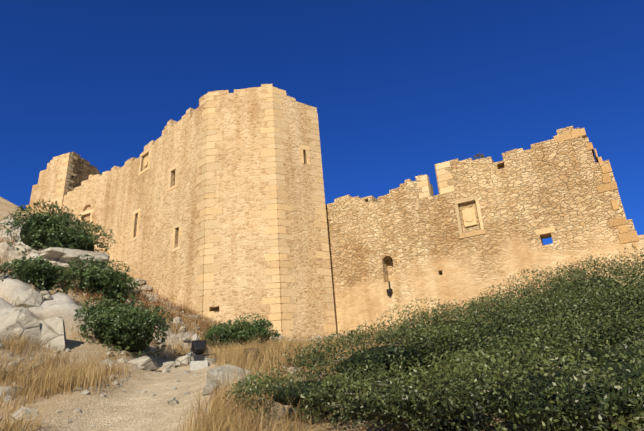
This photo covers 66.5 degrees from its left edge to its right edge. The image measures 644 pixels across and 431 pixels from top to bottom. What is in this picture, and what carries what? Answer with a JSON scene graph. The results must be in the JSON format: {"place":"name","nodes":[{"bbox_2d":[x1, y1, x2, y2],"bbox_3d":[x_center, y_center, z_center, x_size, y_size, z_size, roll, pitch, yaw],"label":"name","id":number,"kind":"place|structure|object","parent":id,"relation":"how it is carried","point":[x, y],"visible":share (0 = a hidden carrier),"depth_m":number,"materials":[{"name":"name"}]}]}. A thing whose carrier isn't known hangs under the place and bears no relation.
{"place":"outdoors","nodes":[
{"label":"outdoors","id":0,"kind":"place"},
{"bbox_2d":[0,197,643,430],"bbox_3d":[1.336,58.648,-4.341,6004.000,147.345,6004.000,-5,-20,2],"label":"terrain","id":1,"kind":"structure","parent":0,"point":[114,408],"depth_m":8.14,"materials":[{"name":"beige soil"}]},
{"bbox_2d":[0,312,40,343],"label":"rock","id":2,"kind":"object","parent":1,"relation":"on","point":[12,322],"visible":0.6,"depth_m":11.62,"materials":[{"name":"grey stone"}]},
{"bbox_2d":[12,236,38,256],"bbox_3d":[-13.152,1.484,21.698,1.167,1.262,1.205,15,-27,-42],"label":"rock","id":3,"kind":"object","parent":1,"relation":"on","point":[21,246],"visible":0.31,"depth_m":21.36,"materials":[{"name":"grey stone"}]},
{"bbox_2d":[0,256,75,294],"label":"bush","id":4,"kind":"object","parent":1,"relation":"on","point":[40,274],"visible":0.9,"depth_m":14.84,"materials":[{"name":"green plant"}]},
{"bbox_2d":[39,316,65,349],"bbox_3d":[-6.619,2.996,12.088,1.016,1.014,0.778,-5,-20,2],"label":"rock","id":5,"kind":"object","parent":1,"relation":"on","point":[55,325],"visible":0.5,"depth_m":11.84,"materials":[{"name":"grey stone"}]},
{"bbox_2d":[26,152,83,225],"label":"tower","id":6,"kind":"structure","parent":1,"relation":"on","point":[45,188],"depth_m":41.81,"materials":[{"name":"stone"}]},
{"bbox_2d":[0,198,115,255],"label":"bush","id":7,"kind":"object","parent":1,"relation":"on","point":[43,231],"visible":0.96,"depth_m":21.45,"materials":[{"name":"green plant"}]},
{"bbox_2d":[36,247,109,270],"bbox_3d":[-11.127,2.138,21.732,3.347,1.101,3.282,-5,-20,2],"label":"ledge rock","id":8,"kind":"object","parent":1,"relation":"on","point":[56,256],"visible":0.4,"depth_m":20.72,"materials":[{"name":"grey stone"}]},
{"bbox_2d":[0,276,150,430],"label":"grass","id":9,"kind":"structure","parent":1,"relation":"on","point":[60,379],"depth_m":8.64,"materials":[{"name":"beige plant"}]},
{"bbox_2d":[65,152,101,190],"bbox_3d":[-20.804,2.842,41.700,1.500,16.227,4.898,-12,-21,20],"label":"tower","id":10,"kind":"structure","parent":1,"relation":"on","point":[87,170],"depth_m":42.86,"materials":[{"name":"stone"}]},
{"bbox_2d":[62,170,108,249],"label":"keep wall","id":11,"kind":"structure","parent":1,"relation":"on","point":[88,194],"depth_m":39.24,"materials":[{"name":"stone"}]},
{"bbox_2d":[64,254,142,305],"bbox_3d":[-8.437,2.590,19.015,2.813,2.001,3.104,-5,-20,2],"label":"bush","id":12,"kind":"object","parent":1,"relation":"on","point":[92,277],"visible":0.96,"depth_m":18.41,"materials":[{"name":"green plant"}]},
{"bbox_2d":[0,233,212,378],"bbox_3d":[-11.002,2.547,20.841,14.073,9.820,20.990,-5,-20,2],"label":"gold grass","id":13,"kind":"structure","parent":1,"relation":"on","point":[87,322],"depth_m":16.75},
{"bbox_2d":[0,232,231,349],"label":"dry grass","id":14,"kind":"structure","parent":1,"relation":"on","point":[160,303],"depth_m":21.96,"materials":[{"name":"brown plant"}]},
{"bbox_2d":[73,294,173,357],"bbox_3d":[-5.352,3.040,13.519,2.742,1.868,2.658,-5,-20,2],"label":"bush","id":15,"kind":"object","parent":1,"relation":"on","point":[128,328],"visible":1,"depth_m":12.93,"materials":[{"name":"green plant"}]},
{"bbox_2d":[0,341,274,424],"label":"scattered stones","id":16,"kind":"object","parent":1,"relation":"on","point":[172,401],"visible":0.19,"depth_m":7.59,"materials":[{"name":"beige stone"}]},
{"bbox_2d":[144,347,157,353],"bbox_3d":[-5.041,3.974,14.482,0.433,0.262,0.362,5,-22,-24],"label":"stone","id":17,"kind":"object","parent":1,"relation":"on","point":[152,350],"visible":0.54,"depth_m":14.36,"materials":[{"name":"grey stone"}]},
{"bbox_2d":[99,94,214,313],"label":"keep wall","id":18,"kind":"structure","parent":1,"relation":"on","point":[149,256],"depth_m":31.61,"materials":[{"name":"stone"}]},
{"bbox_2d":[144,157,147,165],"bbox_3d":[-12.482,-3.785,34.887,0.500,0.620,0.080,-21,-26,39],"label":"window panel","id":19,"kind":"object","parent":18,"relation":"attached to","point":[145,161],"visible":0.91,"depth_m":34.83,"materials":[{"name":"beige stone"}]},
{"bbox_2d":[128,279,188,314],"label":"rocks","id":20,"kind":"object","parent":1,"relation":"on","point":[140,282],"visible":0.08,"depth_m":29.25,"materials":[{"name":"grey stone"}]},
{"bbox_2d":[0,250,326,401],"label":"rocks","id":21,"kind":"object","parent":1,"relation":"on","point":[32,297],"depth_m":11.56,"materials":[{"name":"grey stone"}]},
{"bbox_2d":[161,361,174,368],"bbox_3d":[-4.095,4.010,13.084,0.308,0.240,0.314,14,-26,-40],"label":"stone","id":22,"kind":"object","parent":1,"relation":"on","point":[170,364],"visible":0.83,"depth_m":13.01,"materials":[{"name":"beige stone"}]},
{"bbox_2d":[171,317,183,324],"bbox_3d":[-5.969,4.360,20.241,0.543,0.376,0.461,-5,-20,2],"label":"stone","id":23,"kind":"object","parent":1,"relation":"on","point":[178,319],"visible":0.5,"depth_m":20.08,"materials":[{"name":"beige stone"}]},
{"bbox_2d":[175,355,190,366],"bbox_3d":[-3.808,3.975,13.371,0.454,0.324,0.400,-5,-20,2],"label":"stone","id":24,"kind":"object","parent":1,"relation":"on","point":[183,360],"visible":0.92,"depth_m":13.27,"materials":[{"name":"beige stone"}]},
{"bbox_2d":[191,333,199,340],"bbox_3d":[-4.277,4.121,16.523,0.313,0.324,0.236,-12,-22,22],"label":"stone","id":25,"kind":"object","parent":1,"relation":"on","point":[195,336],"visible":0.71,"depth_m":16.45,"materials":[{"name":"beige stone"}]},
{"bbox_2d":[190,340,207,369],"bbox_3d":[-3.111,3.552,12.419,0.442,0.770,0.408,2,-21,-17],"label":"floodlight","id":26,"kind":"object","parent":1,"relation":"on","point":[198,347],"visible":0.94,"depth_m":12.31,"materials":[{"name":"black metal"}]},
{"bbox_2d":[200,313,280,348],"bbox_3d":[-3.109,4.515,18.733,3.124,1.452,2.245,-5,-20,2],"label":"bush","id":27,"kind":"object","parent":1,"relation":"on","point":[245,331],"visible":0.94,"depth_m":18.34,"materials":[{"name":"green plant"}]},
{"bbox_2d":[204,84,280,331],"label":"keep wall","id":28,"kind":"structure","parent":1,"relation":"on","point":[241,280],"depth_m":27.82,"materials":[{"name":"stone"}]},
{"bbox_2d":[141,308,389,359],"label":"grass","id":29,"kind":"structure","parent":1,"relation":"on","point":[177,351],"depth_m":16.91,"materials":[{"name":"beige plant"}]},
{"bbox_2d":[200,316,346,340],"bbox_3d":[-2.570,5.760,24.915,8.279,2.146,1.880,-5,-20,2],"label":"rubble keep base","id":30,"kind":"object","parent":1,"relation":"on","point":[280,336],"visible":0.02,"depth_m":24.38,"materials":[{"name":"beige stone"}]},
{"bbox_2d":[272,86,333,338],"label":"keep wall","id":31,"kind":"structure","parent":1,"relation":"on","point":[310,318],"depth_m":28.31,"materials":[{"name":"stone"}]},
{"bbox_2d":[54,87,554,337],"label":"stone trim","id":32,"kind":"structure","parent":1,"relation":"on","point":[275,214],"depth_m":27.98,"materials":[{"name":"beige stone"}]},
{"bbox_2d":[464,210,473,221],"bbox_3d":[7.710,0.051,25.735,0.450,0.600,0.080,-15,-23,27],"label":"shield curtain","id":33,"kind":"object","parent":32,"relation":"attached to","point":[469,216],"visible":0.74,"depth_m":25.70,"materials":[{"name":"beige stone"}]},
{"bbox_2d":[159,330,479,430],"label":"grass","id":34,"kind":"structure","parent":1,"relation":"on","point":[222,416],"depth_m":6.55,"materials":[{"name":"beige plant"}]},
{"bbox_2d":[223,245,643,430],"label":"lentisk bush","id":35,"kind":"object","parent":1,"relation":"on","point":[572,357],"visible":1,"depth_m":4.79,"materials":[{"name":"green plant"}]},
{"bbox_2d":[326,126,643,334],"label":"curtain wall","id":36,"kind":"structure","parent":1,"relation":"on","point":[406,242],"depth_m":25.30,"materials":[{"name":"beige stone"}]},
{"bbox_2d":[386,281,392,295],"bbox_3d":[3.687,3.964,26.698,0.260,0.790,0.372,-15,-23,27],"label":"wall lamp","id":37,"kind":"object","parent":36,"relation":"attached to","point":[389,291],"visible":0.81,"depth_m":26.52,"materials":[{"name":"black metal"}]},
{"bbox_2d":[474,153,484,159],"bbox_3d":[8.587,-3.203,26.823,0.632,0.425,0.571,-15,-23,28],"label":"wall weed","id":38,"kind":"object","parent":36,"relation":"attached to","point":[481,155],"depth_m":26.68,"materials":[{"name":"beige"}]},
{"bbox_2d":[554,128,638,248],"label":"corner quoins","id":39,"kind":"object","parent":36,"relation":"attached to","point":[628,237],"visible":0.5,"depth_m":22.74,"materials":[{"name":"beige stone"}]},
{"bbox_2d":[0,0,643,244],"label":"sky","id":40,"kind":"structure","parent":0,"point":[398,89],"materials":[{"name":"blue"}]}
]}

